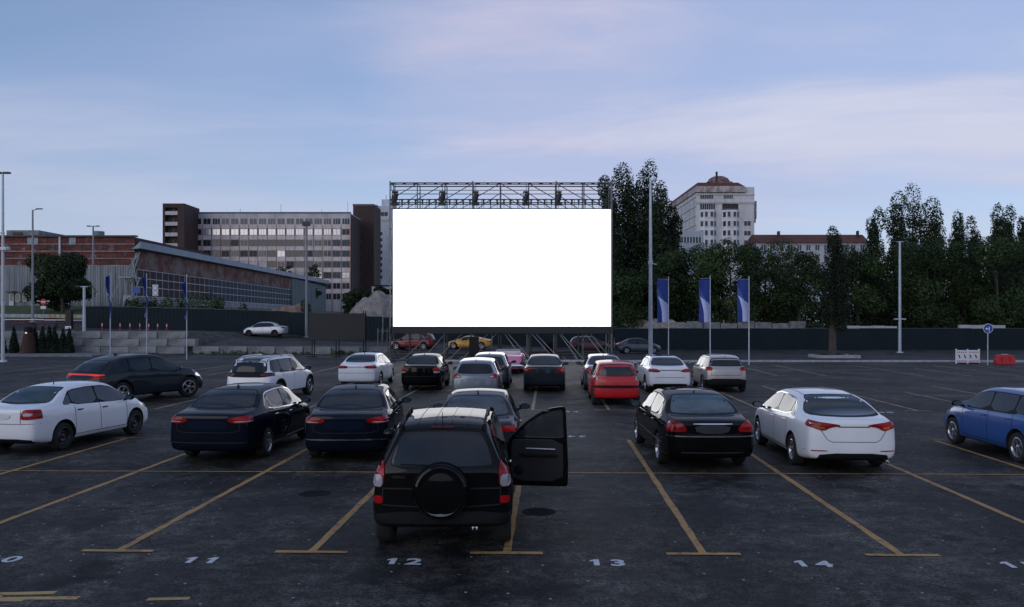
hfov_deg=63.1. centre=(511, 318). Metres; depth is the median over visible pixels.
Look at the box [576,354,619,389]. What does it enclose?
sedan
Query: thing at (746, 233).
window
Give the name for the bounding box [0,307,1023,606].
ground
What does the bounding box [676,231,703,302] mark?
flat annex
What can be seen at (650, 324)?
lamp post
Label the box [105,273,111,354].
limp flag
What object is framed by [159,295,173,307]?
bush
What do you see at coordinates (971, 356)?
traffic barrier
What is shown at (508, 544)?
bay lines
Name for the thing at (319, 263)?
window
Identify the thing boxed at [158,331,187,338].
concrete block
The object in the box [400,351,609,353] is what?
kerb wall
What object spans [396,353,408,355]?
ballast block
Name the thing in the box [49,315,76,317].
kerb stripes
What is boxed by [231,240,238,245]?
window
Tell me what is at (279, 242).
window
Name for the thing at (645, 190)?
poplar tree
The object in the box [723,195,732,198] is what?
window
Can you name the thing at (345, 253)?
window
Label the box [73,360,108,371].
rear window
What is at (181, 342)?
concrete block
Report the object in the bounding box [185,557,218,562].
bay number
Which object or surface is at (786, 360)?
kerb
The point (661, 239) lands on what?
poplar tree
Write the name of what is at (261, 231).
window
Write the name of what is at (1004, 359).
water barrier
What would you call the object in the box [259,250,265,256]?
window
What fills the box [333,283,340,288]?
window
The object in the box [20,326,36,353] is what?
brown cone
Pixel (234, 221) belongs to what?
window
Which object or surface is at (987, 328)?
arrow sign
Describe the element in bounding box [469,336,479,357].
loudspeaker stack
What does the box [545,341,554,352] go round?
covered crate
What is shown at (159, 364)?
side window
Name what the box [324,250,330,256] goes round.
window
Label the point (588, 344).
old car
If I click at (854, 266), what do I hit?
broadleaved tree
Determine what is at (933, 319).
broadleaved tree
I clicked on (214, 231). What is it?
window
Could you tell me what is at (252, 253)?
window
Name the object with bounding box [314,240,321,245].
window
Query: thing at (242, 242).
window
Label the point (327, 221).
window
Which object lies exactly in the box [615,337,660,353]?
round coupe
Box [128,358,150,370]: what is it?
side window
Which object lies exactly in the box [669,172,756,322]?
apartment tower
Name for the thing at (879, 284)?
undergrowth
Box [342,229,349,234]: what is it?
window
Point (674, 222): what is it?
poplar tree
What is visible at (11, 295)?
door
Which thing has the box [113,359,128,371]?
side window
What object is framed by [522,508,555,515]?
manhole cover
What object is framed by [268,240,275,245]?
window
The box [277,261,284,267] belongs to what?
window
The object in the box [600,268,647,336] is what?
broadleaved tree
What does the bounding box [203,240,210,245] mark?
window
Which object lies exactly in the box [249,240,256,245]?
window
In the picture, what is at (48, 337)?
conifer
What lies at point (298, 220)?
window
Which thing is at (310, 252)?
window
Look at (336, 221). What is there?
window
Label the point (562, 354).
ballast block
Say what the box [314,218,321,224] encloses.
window
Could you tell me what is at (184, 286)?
limp flag
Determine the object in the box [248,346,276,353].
concrete block
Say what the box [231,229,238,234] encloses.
window
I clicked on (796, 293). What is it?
broadleaved tree
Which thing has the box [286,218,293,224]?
window
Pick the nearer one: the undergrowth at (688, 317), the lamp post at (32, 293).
the lamp post at (32, 293)
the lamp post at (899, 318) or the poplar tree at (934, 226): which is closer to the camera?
the lamp post at (899, 318)
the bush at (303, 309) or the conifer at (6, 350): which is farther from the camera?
the bush at (303, 309)
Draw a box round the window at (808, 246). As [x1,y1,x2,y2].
[806,244,810,250]
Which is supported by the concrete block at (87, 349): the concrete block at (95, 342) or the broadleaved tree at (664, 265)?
the concrete block at (95, 342)
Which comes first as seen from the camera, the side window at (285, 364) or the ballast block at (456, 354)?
the side window at (285, 364)
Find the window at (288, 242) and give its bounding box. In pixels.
[286,240,293,245]
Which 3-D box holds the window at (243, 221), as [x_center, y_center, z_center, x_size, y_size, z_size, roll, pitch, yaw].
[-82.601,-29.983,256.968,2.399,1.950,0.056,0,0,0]
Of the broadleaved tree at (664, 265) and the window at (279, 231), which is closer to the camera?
the broadleaved tree at (664, 265)
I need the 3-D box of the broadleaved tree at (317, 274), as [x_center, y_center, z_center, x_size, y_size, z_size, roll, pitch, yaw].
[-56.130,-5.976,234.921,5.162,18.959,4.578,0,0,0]
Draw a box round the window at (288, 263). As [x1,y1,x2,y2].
[286,261,293,267]
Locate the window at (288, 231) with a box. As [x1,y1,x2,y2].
[286,229,293,234]
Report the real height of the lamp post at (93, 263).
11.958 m
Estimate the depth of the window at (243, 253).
256.99 m
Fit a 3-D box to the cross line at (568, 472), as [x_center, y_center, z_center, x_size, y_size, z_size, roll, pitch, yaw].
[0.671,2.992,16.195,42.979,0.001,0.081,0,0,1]
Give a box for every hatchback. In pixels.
[583,360,639,403]
[689,354,745,390]
[944,386,1023,462]
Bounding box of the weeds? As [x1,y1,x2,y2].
[190,350,853,354]
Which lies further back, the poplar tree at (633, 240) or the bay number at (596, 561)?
the poplar tree at (633, 240)
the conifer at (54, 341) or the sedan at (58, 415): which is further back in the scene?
the conifer at (54, 341)
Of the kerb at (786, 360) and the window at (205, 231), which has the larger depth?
the window at (205, 231)
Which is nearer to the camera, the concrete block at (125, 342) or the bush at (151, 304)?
the concrete block at (125, 342)
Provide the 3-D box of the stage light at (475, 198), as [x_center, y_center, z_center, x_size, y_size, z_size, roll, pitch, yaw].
[-2.694,-9.158,61.284,0.579,1.660,0.491,0,0,0]
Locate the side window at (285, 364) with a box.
[278,358,291,370]
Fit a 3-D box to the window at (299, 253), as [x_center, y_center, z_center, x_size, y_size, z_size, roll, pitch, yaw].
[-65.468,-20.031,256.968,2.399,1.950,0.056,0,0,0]
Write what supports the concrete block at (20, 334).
on the concrete block
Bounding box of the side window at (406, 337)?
[401,334,411,339]
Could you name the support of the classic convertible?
on the ground
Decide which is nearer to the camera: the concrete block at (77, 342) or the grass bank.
the concrete block at (77, 342)
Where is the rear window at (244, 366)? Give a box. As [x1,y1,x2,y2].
[232,361,266,371]
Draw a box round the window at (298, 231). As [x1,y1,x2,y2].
[296,229,303,234]
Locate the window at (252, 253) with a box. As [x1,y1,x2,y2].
[249,250,256,256]
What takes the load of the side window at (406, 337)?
in the crossover at (429, 341)
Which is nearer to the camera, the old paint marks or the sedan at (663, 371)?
the old paint marks
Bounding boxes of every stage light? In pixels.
[391,183,398,205]
[438,183,445,205]
[472,191,478,205]
[522,183,529,205]
[554,183,561,205]
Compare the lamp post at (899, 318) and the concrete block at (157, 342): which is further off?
the lamp post at (899, 318)
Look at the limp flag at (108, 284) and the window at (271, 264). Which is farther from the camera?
the window at (271, 264)
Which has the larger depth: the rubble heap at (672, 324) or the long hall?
the long hall
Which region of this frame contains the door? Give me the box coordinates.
[9,293,13,305]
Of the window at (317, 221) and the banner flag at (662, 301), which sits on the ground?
the banner flag at (662, 301)
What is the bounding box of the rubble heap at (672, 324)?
[614,318,687,346]
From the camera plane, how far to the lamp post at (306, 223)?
87.90 m
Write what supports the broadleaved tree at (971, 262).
on the ground
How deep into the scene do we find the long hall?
164.63 m
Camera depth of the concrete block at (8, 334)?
71.02 m
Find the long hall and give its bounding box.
[132,241,328,310]
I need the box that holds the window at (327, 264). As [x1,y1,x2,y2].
[324,261,330,267]
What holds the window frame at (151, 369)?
in the crossover at (133, 373)
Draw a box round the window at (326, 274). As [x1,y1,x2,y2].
[324,272,330,277]
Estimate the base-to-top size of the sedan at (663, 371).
1.449 m
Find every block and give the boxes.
[0,331,17,338]
[4,230,61,234]
[5,339,21,345]
[17,331,45,338]
[45,331,73,338]
[66,339,82,345]
[73,331,101,338]
[75,346,100,351]
[83,339,111,346]
[101,331,129,338]
[101,346,128,351]
[111,339,139,345]
[129,331,158,338]
[129,346,157,353]
[140,339,167,345]
[157,346,185,353]
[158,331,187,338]
[168,339,198,345]
[193,346,220,353]
[198,212,359,311]
[220,346,247,353]
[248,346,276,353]
[276,346,304,353]
[304,346,331,353]
[332,347,360,354]
[361,347,388,353]
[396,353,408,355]
[449,353,462,355]
[557,353,568,355]
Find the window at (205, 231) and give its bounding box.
[203,229,210,234]
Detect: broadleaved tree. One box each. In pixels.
[22,252,96,312]
[281,266,292,272]
[308,264,321,297]
[341,296,356,312]
[344,288,362,312]
[359,290,371,297]
[372,286,385,293]
[385,288,392,295]
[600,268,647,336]
[614,250,686,319]
[666,242,728,322]
[692,237,771,323]
[732,237,797,327]
[767,247,830,327]
[813,244,890,325]
[859,240,939,328]
[883,237,974,328]
[928,238,1004,325]
[951,233,1023,327]
[986,239,1023,327]
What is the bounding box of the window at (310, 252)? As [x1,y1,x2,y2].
[308,250,312,256]
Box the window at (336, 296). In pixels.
[333,293,340,299]
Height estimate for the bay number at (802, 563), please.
0.001 m
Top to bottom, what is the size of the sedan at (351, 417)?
1.538 m
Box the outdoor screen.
[392,210,611,332]
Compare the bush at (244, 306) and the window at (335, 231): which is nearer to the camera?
the bush at (244, 306)
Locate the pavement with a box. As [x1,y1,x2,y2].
[0,352,152,356]
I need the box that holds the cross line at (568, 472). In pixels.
[0,470,1023,474]
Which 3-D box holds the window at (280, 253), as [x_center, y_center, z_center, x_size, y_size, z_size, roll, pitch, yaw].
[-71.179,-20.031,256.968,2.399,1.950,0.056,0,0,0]
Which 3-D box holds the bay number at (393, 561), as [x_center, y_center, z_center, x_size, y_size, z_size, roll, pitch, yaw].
[-1.329,2.994,10.286,0.443,0.001,0.263,0,0,3]
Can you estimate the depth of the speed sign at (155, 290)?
97.98 m
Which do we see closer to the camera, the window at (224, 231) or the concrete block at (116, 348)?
the concrete block at (116, 348)
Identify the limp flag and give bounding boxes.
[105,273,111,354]
[142,273,147,353]
[182,274,187,359]
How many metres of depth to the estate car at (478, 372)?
30.14 m
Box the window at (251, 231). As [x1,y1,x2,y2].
[249,229,256,234]
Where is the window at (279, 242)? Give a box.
[277,240,284,245]
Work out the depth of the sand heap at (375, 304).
103.52 m
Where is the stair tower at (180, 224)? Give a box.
[163,203,199,250]
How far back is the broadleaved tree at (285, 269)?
249.50 m
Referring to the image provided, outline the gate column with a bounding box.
[65,310,72,328]
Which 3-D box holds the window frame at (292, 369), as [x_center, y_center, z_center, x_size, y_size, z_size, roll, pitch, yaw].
[-8.441,1.732,31.375,0.271,0.507,2.912,0,0,9]
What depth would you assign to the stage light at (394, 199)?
61.18 m
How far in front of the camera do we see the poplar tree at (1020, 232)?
131.65 m
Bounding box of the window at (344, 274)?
[342,272,349,277]
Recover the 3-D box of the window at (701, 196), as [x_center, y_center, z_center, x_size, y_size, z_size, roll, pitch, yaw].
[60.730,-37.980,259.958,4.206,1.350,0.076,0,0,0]
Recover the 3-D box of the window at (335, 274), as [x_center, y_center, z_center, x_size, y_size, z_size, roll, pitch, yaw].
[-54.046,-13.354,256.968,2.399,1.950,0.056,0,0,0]
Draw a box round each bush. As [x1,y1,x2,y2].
[124,298,137,306]
[126,297,144,306]
[143,295,159,306]
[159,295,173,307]
[171,293,194,308]
[189,293,217,307]
[209,296,225,308]
[238,302,248,309]
[300,299,311,312]
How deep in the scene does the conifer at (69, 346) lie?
69.43 m
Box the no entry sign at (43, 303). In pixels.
[40,299,45,313]
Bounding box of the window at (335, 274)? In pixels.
[333,272,340,277]
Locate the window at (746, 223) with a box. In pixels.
[744,221,750,225]
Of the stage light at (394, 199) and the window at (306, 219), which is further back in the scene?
the window at (306, 219)
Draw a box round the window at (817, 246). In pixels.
[815,244,819,250]
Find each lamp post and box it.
[0,172,10,361]
[30,208,42,321]
[75,286,92,330]
[87,226,99,305]
[302,221,310,336]
[645,179,656,355]
[892,241,907,352]
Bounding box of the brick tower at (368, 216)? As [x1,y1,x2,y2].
[353,204,380,292]
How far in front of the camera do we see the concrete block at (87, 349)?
70.92 m
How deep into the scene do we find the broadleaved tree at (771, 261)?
101.13 m
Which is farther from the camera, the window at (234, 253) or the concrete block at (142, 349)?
the window at (234, 253)
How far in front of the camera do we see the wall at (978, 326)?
93.60 m
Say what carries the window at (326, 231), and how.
in the office block at (273, 240)
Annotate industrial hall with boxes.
[0,235,208,305]
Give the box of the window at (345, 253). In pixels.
[342,250,349,256]
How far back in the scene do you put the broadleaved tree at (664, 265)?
99.83 m
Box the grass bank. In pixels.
[0,305,209,314]
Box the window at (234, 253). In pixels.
[231,250,238,256]
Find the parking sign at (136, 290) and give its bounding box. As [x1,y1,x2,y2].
[133,288,139,297]
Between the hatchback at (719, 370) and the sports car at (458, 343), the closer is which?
the hatchback at (719, 370)
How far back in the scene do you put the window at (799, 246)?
224.92 m
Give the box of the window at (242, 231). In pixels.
[240,229,247,234]
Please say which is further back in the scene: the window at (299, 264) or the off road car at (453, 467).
the window at (299, 264)
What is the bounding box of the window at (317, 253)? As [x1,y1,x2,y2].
[314,250,321,256]
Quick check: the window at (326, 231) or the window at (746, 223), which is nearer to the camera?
the window at (326, 231)
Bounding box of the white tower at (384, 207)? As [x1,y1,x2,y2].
[376,199,398,284]
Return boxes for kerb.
[0,314,82,317]
[445,360,954,361]
[808,354,860,357]
[980,360,1023,361]
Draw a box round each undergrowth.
[589,261,1022,327]
[595,293,1023,328]
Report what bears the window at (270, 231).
in the office block at (273, 240)
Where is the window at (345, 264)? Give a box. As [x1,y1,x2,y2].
[342,261,349,267]
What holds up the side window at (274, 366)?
in the crossover at (291, 373)
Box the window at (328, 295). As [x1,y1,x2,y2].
[326,293,330,299]
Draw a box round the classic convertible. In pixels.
[495,349,525,371]
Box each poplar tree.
[597,175,623,319]
[611,162,648,299]
[635,158,665,272]
[640,180,680,319]
[664,205,688,320]
[820,225,851,354]
[860,206,888,319]
[883,189,918,323]
[891,183,930,297]
[917,195,949,311]
[947,209,969,309]
[965,215,982,311]
[984,202,1013,306]
[1004,203,1016,267]
[1016,216,1023,281]
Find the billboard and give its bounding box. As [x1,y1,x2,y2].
[307,310,365,356]
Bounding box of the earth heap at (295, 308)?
[271,303,304,311]
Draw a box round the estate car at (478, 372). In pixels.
[452,357,507,390]
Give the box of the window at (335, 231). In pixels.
[333,229,340,234]
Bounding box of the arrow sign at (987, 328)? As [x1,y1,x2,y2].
[983,324,992,364]
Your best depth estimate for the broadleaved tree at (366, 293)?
149.23 m
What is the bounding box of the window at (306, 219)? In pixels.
[305,218,312,224]
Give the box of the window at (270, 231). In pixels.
[268,229,275,234]
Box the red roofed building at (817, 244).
[745,231,867,324]
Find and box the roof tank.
[94,231,104,234]
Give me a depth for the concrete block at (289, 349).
70.15 m
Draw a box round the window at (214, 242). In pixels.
[212,240,219,245]
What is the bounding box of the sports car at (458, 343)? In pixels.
[448,336,491,348]
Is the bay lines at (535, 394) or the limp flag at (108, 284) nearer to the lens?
the bay lines at (535, 394)
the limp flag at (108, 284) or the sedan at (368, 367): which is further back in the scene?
the limp flag at (108, 284)
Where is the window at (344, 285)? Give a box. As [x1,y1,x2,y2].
[342,283,349,288]
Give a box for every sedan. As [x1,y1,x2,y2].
[0,376,147,449]
[171,382,310,455]
[243,322,288,335]
[305,383,411,456]
[338,352,395,383]
[401,353,452,388]
[433,388,529,442]
[475,352,516,386]
[520,354,568,389]
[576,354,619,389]
[630,387,752,462]
[633,355,689,390]
[752,387,894,464]
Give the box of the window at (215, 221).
[212,218,219,224]
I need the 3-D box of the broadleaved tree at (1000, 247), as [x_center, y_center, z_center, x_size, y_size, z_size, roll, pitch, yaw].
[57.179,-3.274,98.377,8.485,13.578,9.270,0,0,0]
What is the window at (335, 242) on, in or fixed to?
in the office block at (273, 240)
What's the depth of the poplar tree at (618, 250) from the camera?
105.22 m
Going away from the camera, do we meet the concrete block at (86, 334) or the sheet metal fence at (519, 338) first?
the concrete block at (86, 334)
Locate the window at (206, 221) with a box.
[203,218,210,224]
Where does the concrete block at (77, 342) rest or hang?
on the concrete block
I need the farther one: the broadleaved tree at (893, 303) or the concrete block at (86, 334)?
the broadleaved tree at (893, 303)
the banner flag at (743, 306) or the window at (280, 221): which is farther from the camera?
the window at (280, 221)
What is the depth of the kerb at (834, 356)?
65.00 m
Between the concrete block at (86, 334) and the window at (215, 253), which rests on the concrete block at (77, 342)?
the concrete block at (86, 334)
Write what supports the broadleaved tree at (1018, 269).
on the ground
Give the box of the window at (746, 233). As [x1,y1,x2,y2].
[744,231,750,235]
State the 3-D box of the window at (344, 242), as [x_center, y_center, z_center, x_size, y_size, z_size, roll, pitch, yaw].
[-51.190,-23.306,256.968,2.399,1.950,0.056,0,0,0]
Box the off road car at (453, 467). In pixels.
[373,406,567,541]
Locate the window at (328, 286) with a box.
[324,283,330,288]
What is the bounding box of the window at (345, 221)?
[342,218,349,224]
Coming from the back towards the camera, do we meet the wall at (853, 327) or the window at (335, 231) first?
the window at (335, 231)
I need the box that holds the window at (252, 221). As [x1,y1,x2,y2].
[249,218,256,224]
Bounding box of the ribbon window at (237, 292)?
[136,269,290,305]
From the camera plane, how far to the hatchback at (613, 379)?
28.59 m
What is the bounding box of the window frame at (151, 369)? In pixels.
[118,357,173,371]
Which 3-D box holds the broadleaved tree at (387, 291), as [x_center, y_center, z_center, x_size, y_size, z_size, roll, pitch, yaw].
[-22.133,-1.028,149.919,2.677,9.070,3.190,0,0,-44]
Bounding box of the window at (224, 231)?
[222,229,228,234]
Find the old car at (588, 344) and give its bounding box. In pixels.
[569,336,609,350]
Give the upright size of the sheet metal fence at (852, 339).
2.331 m
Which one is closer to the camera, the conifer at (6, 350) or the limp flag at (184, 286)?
the limp flag at (184, 286)
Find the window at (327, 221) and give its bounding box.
[324,218,330,224]
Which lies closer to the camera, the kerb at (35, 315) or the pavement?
the pavement
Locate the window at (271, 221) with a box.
[268,218,275,224]
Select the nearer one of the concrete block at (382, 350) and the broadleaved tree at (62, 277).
the concrete block at (382, 350)
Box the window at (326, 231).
[324,229,330,234]
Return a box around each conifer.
[0,328,7,352]
[8,326,19,352]
[33,326,38,352]
[36,326,46,352]
[43,325,53,352]
[50,325,59,352]
[57,328,65,352]
[63,327,75,352]
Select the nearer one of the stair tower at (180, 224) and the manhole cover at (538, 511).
the manhole cover at (538, 511)
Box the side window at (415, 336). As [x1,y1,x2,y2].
[412,334,419,338]
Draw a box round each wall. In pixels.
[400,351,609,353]
[686,321,805,328]
[847,326,896,328]
[958,325,1004,328]
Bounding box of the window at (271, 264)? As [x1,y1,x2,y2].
[268,261,275,267]
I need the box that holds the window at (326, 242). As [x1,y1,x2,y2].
[324,240,330,245]
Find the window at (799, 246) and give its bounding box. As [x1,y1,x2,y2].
[797,244,801,250]
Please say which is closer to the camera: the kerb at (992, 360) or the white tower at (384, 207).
the kerb at (992, 360)
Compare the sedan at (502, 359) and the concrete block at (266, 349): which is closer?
the sedan at (502, 359)
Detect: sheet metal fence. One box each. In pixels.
[86,306,381,339]
[383,317,613,348]
[615,328,1023,349]
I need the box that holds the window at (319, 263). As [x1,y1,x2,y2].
[314,261,321,267]
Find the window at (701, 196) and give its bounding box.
[700,195,713,198]
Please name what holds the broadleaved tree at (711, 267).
on the ground
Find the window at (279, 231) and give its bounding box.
[277,229,284,234]
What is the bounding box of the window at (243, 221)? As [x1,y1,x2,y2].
[240,218,247,224]
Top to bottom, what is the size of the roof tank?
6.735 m
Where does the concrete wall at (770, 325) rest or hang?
on the ground
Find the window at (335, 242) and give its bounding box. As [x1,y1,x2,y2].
[333,240,340,245]
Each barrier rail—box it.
[5,319,44,327]
[44,319,64,326]
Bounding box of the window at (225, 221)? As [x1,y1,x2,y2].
[222,218,228,224]
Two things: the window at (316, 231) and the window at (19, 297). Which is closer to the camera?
the window at (19, 297)
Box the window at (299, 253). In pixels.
[296,250,303,256]
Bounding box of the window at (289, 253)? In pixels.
[286,250,293,256]
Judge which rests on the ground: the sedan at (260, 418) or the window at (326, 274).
the sedan at (260, 418)
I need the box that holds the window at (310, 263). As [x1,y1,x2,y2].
[308,261,312,267]
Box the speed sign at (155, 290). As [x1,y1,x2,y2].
[152,284,157,306]
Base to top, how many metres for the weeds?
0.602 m
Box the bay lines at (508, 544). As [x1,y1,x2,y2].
[0,438,1023,553]
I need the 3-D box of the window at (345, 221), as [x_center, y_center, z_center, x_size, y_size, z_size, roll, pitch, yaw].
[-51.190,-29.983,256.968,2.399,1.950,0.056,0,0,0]
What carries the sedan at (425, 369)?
on the ground
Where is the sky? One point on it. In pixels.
(112, 112)
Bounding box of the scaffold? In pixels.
[377,181,612,360]
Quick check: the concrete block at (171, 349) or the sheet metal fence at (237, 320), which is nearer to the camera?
the concrete block at (171, 349)
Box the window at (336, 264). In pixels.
[333,261,340,267]
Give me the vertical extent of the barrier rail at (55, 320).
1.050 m
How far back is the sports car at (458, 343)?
75.67 m
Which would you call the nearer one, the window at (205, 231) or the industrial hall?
the industrial hall
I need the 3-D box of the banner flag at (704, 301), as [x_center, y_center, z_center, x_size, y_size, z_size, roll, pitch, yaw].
[13.660,0.006,59.003,0.834,6.088,0.106,0,0,0]
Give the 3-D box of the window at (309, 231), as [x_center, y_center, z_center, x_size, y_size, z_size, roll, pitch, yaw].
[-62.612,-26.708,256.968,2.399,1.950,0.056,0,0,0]
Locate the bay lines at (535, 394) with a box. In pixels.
[0,364,1022,410]
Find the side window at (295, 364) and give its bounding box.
[290,358,303,368]
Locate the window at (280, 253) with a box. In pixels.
[277,250,284,256]
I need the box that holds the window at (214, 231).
[212,229,219,234]
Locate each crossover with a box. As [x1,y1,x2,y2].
[66,353,202,396]
[227,354,313,393]
[391,333,435,348]
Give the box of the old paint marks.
[0,591,189,600]
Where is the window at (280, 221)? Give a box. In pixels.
[277,218,284,224]
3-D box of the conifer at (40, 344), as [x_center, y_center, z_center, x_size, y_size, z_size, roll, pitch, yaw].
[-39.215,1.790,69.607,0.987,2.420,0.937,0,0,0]
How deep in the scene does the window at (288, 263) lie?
256.99 m
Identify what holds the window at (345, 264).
in the office block at (273, 240)
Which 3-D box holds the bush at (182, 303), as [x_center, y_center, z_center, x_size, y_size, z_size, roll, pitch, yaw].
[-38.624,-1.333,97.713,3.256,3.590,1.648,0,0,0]
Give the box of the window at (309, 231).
[307,229,312,234]
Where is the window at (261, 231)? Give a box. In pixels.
[259,229,265,234]
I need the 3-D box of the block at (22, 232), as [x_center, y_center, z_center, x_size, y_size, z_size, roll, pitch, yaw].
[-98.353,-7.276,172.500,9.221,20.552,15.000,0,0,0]
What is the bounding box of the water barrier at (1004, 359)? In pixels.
[993,354,1015,364]
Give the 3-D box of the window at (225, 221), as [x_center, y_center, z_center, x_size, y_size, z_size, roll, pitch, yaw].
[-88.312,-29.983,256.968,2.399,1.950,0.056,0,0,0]
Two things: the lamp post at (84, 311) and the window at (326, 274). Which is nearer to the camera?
the lamp post at (84, 311)
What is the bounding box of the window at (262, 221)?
[259,218,265,224]
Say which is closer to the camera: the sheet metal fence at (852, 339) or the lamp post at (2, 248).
the lamp post at (2, 248)
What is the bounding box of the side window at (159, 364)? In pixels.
[150,358,177,369]
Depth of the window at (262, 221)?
256.99 m
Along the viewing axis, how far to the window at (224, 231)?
256.99 m
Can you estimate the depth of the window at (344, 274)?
256.99 m
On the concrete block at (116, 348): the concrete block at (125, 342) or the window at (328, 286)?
the concrete block at (125, 342)
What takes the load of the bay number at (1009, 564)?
on the ground
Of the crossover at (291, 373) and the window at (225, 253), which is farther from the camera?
the window at (225, 253)
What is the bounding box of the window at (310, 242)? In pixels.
[308,240,312,245]
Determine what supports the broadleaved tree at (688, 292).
on the ground
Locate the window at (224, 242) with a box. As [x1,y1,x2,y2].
[222,240,228,245]
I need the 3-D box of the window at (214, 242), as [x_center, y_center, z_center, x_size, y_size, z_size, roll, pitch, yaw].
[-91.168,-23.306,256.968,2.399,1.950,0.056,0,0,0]
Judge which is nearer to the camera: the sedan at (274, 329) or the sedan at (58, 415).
the sedan at (58, 415)
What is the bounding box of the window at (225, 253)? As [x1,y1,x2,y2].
[222,250,228,256]
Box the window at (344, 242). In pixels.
[342,240,349,245]
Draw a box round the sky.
[0,0,1023,296]
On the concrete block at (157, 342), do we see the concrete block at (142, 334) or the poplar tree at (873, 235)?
the concrete block at (142, 334)
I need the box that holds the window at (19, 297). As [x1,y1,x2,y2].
[16,294,22,301]
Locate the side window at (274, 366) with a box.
[270,360,279,371]
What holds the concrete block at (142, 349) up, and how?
on the ground
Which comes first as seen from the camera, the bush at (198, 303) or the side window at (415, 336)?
the side window at (415, 336)
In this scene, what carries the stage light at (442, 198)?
hanging from the scaffold
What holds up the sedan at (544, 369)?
on the ground
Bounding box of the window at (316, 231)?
[314,229,321,234]
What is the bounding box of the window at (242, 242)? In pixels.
[240,240,247,245]
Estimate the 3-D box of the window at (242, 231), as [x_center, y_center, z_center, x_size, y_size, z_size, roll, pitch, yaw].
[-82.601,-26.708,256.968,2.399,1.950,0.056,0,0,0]
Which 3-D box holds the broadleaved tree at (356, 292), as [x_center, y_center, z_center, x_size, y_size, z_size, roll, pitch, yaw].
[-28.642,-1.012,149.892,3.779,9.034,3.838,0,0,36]
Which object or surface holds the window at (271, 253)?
in the office block at (273, 240)
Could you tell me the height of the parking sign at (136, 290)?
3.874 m
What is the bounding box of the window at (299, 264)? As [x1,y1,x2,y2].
[296,261,303,267]
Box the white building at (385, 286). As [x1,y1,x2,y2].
[371,285,392,291]
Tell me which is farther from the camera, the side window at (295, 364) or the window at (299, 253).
the window at (299, 253)
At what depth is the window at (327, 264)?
256.99 m
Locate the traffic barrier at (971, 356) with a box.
[955,349,979,363]
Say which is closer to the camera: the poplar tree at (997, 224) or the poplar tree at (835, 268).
the poplar tree at (835, 268)
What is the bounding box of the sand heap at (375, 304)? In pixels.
[350,291,392,333]
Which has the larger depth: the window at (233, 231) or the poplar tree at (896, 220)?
the window at (233, 231)
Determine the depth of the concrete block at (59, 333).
71.04 m
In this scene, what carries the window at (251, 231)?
in the office block at (273, 240)
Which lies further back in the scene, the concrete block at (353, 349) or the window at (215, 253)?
the window at (215, 253)
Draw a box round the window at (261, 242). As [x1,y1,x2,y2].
[259,240,265,245]
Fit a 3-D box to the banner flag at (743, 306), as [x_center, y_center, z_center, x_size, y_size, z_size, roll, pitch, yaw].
[15.005,0.123,54.003,0.797,5.754,0.106,0,0,0]
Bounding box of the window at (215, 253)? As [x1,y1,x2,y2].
[212,250,219,256]
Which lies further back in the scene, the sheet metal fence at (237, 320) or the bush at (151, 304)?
the bush at (151, 304)
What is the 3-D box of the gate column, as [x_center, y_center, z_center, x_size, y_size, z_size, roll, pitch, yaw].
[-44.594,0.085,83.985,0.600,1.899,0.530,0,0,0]
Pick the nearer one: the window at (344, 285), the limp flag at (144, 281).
the limp flag at (144, 281)
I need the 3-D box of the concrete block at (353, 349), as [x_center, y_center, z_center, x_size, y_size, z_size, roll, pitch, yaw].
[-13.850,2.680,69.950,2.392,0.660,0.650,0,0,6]
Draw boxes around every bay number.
[1,556,22,561]
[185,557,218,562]
[388,558,420,564]
[590,559,624,565]
[794,560,832,566]
[1000,562,1023,567]
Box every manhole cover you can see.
[298,490,329,496]
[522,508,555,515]
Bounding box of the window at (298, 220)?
[296,218,303,224]
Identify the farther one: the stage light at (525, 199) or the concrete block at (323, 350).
the concrete block at (323, 350)
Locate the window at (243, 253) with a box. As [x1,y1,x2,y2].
[240,250,247,256]
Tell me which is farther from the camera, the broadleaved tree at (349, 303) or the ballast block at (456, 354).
the broadleaved tree at (349, 303)
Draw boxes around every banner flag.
[657,277,668,354]
[699,276,710,353]
[737,276,749,364]
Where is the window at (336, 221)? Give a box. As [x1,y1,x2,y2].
[333,218,340,224]
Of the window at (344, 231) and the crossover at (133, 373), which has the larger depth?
the window at (344, 231)
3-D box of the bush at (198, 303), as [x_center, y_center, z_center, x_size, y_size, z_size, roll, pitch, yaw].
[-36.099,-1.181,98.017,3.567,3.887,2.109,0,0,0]
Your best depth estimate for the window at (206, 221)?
256.99 m
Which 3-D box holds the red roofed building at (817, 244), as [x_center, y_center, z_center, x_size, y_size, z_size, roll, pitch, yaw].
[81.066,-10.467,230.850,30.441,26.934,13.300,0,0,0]
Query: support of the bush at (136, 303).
on the ground
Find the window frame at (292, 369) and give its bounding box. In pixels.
[269,358,302,371]
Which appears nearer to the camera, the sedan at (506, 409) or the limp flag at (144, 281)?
the sedan at (506, 409)
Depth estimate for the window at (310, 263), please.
256.99 m
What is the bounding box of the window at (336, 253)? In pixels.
[333,250,340,256]
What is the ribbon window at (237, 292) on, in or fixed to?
in the long hall
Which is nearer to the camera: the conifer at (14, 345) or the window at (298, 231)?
the conifer at (14, 345)
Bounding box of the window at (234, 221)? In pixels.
[231,218,238,224]
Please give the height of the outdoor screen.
9.060 m
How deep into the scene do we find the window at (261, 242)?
256.99 m
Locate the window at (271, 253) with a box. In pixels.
[268,250,275,256]
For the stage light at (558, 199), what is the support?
hanging from the scaffold
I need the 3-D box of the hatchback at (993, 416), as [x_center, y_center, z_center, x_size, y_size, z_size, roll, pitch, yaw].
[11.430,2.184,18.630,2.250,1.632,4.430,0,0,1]
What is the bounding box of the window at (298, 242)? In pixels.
[296,240,303,245]

